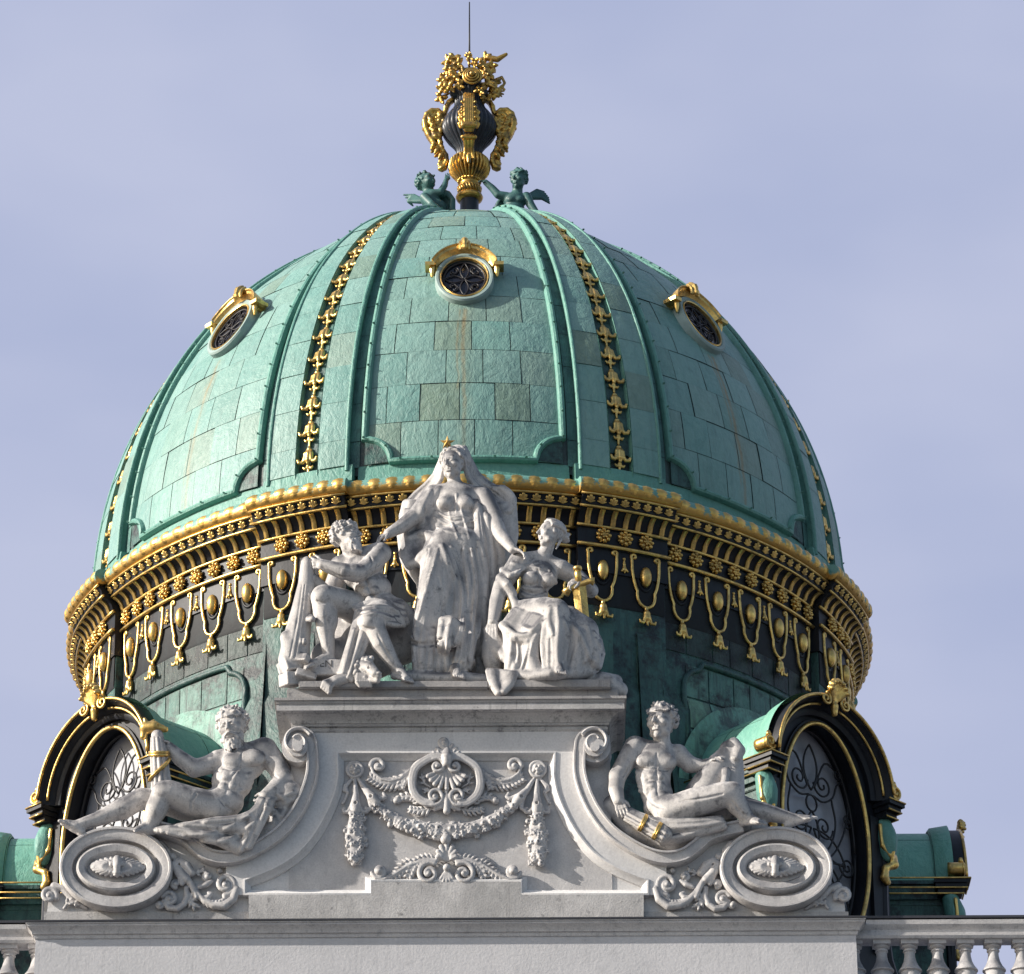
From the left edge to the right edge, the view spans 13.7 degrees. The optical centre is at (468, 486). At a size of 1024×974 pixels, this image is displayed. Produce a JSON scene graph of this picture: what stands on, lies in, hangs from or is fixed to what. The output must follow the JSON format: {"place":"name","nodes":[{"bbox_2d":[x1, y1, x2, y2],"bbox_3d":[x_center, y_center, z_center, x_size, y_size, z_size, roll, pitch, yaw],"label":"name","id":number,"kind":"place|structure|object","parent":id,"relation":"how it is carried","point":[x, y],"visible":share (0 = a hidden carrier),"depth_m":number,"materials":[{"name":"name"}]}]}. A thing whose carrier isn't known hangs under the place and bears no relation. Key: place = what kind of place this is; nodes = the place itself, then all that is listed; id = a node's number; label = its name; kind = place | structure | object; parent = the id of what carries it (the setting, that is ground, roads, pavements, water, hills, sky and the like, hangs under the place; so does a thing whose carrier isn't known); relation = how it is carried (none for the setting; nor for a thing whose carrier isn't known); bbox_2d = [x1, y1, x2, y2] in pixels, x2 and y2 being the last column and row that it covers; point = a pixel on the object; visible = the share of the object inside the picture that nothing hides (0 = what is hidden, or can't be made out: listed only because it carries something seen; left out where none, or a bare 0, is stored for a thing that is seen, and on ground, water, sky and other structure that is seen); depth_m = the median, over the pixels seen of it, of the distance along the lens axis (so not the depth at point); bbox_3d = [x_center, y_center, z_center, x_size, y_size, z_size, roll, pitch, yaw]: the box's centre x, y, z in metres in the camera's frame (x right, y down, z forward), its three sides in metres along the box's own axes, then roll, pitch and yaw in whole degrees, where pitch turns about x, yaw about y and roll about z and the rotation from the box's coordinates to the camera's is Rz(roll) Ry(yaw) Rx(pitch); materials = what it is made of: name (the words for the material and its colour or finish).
{"place":"outdoors","nodes":[
{"label":"outdoors","id":0,"kind":"place"},
{"bbox_2d":[0,0,1023,973],"label":"sky","id":1,"kind":"structure","parent":0,"point":[842,181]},
{"label":"ground","id":2,"kind":"structure","parent":0,"visible":0},
{"bbox_2d":[25,679,866,973],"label":"stone attic","id":3,"kind":"object","parent":2,"relation":"on","point":[445,827],"visible":1,"depth_m":66.58,"materials":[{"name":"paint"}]},
{"bbox_2d":[58,704,301,855],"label":"stone statue","id":4,"kind":"object","parent":3,"relation":"on","point":[236,765],"visible":1,"depth_m":67.05,"materials":[{"name":"white stone"}]},
{"bbox_2d":[139,717,170,790],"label":"staff","id":5,"kind":"object","parent":4,"relation":"attached to","point":[159,755],"visible":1,"depth_m":67.30,"materials":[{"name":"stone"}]},
{"bbox_2d":[276,556,316,687],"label":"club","id":6,"kind":"object","parent":3,"relation":"on","point":[294,657],"visible":1,"depth_m":68.25,"materials":[{"name":"stone"}]},
{"bbox_2d":[320,673,348,694],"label":"foot","id":7,"kind":"object","parent":3,"relation":"on","point":[330,683],"visible":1,"depth_m":67.76},
{"bbox_2d":[303,518,413,682],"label":"stone statue","id":8,"kind":"object","parent":3,"relation":"on","point":[371,614],"visible":0.92,"depth_m":68.57,"materials":[{"name":"white stone"}]},
{"bbox_2d":[352,652,381,687],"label":"sculpted head","id":9,"kind":"object","parent":8,"relation":"hanging from","point":[366,673],"visible":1,"depth_m":67.73,"materials":[{"name":"stone"}]},
{"bbox_2d":[377,436,525,681],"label":"stone statue","id":10,"kind":"object","parent":3,"relation":"on","point":[457,538],"visible":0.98,"depth_m":69.17,"materials":[{"name":"white stone"}]},
{"bbox_2d":[482,518,627,695],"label":"stone statue","id":11,"kind":"object","parent":3,"relation":"on","point":[537,633],"visible":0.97,"depth_m":68.15,"materials":[{"name":"white stone"}]},
{"bbox_2d":[562,565,594,616],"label":"sword","id":12,"kind":"object","parent":11,"relation":"attached to","point":[580,597],"visible":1,"depth_m":68.55,"materials":[{"name":"gold metal"}]},
{"bbox_2d":[603,701,817,849],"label":"stone statue","id":13,"kind":"object","parent":3,"relation":"on","point":[687,816],"visible":1,"depth_m":66.94,"materials":[{"name":"white stone"}]},
{"bbox_2d":[621,807,672,842],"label":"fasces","id":14,"kind":"object","parent":13,"relation":"attached to","point":[660,832],"visible":1,"depth_m":66.66,"materials":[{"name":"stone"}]},
{"bbox_2d":[685,737,745,794],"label":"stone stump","id":15,"kind":"object","parent":3,"relation":"on","point":[731,752],"visible":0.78,"depth_m":67.36,"materials":[{"name":"white stone"}]},
{"bbox_3d":[17.948,19.623,61.697,23.855,24.000,3.700,0,-27,1],"label":"palace wall","id":16,"kind":"object","parent":2,"relation":"on","visible":0},
{"bbox_2d":[856,915,1023,973],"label":"balustrade","id":17,"kind":"object","parent":16,"relation":"on","point":[936,935],"visible":1,"depth_m":66.23,"materials":[{"name":"stone"}]},
{"bbox_3d":[-18.405,19.865,62.177,23.430,24.000,3.700,0,-27,1],"label":"palace wall","id":18,"kind":"object","parent":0,"visible":0},
{"bbox_2d":[0,920,35,973],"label":"balustrade","id":19,"kind":"object","parent":18,"relation":"on","point":[16,937],"visible":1,"depth_m":66.42,"materials":[{"name":"stone"}]},
{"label":"palace block","id":20,"kind":"object","parent":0,"visible":0},
{"bbox_2d":[0,204,970,973],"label":"dome","id":21,"kind":"structure","parent":20,"relation":"on","point":[630,420],"depth_m":75.42,"materials":[{"name":"green metal"}]},
{"bbox_2d":[0,832,41,973],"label":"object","id":22,"kind":"structure","parent":21,"relation":"in","point":[20,890],"depth_m":76.80,"materials":[{"name":"green metal"}]},
{"bbox_2d":[25,682,223,919],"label":"dormer window","id":23,"kind":"structure","parent":21,"relation":"in","point":[99,756],"depth_m":73.27,"materials":[{"name":"black paint"}]},
{"bbox_2d":[205,285,267,357],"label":"oculus window","id":24,"kind":"structure","parent":21,"relation":"in","point":[235,318],"depth_m":78.80,"materials":[{"name":"gold glass"}]},
{"bbox_2d":[403,170,455,210],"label":"bronze cherub","id":25,"kind":"object","parent":21,"relation":"on","point":[441,196],"visible":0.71,"depth_m":84.58},
{"bbox_2d":[425,237,503,304],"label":"oculus window","id":26,"kind":"structure","parent":21,"relation":"in","point":[464,271],"depth_m":77.16,"materials":[{"name":"gold metal"}]},
{"bbox_2d":[421,2,516,209],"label":"urn","id":27,"kind":"object","parent":21,"relation":"on","point":[469,127],"visible":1,"depth_m":85.38,"materials":[{"name":"gold metal"}]},
{"bbox_2d":[478,167,549,209],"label":"bronze cherub","id":28,"kind":"object","parent":21,"relation":"on","point":[516,195],"visible":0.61,"depth_m":84.55},
{"bbox_2d":[663,282,727,354],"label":"oculus window","id":29,"kind":"structure","parent":21,"relation":"in","point":[695,313],"depth_m":78.68,"materials":[{"name":"gold glass"}]},
{"bbox_2d":[679,678,905,973],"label":"dormer window","id":30,"kind":"structure","parent":21,"relation":"in","point":[813,754],"depth_m":72.91,"materials":[{"name":"black paint"}]},
{"bbox_2d":[889,819,970,973],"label":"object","id":31,"kind":"structure","parent":21,"relation":"in","point":[931,877],"depth_m":76.56,"materials":[{"name":"green metal"}]}
]}

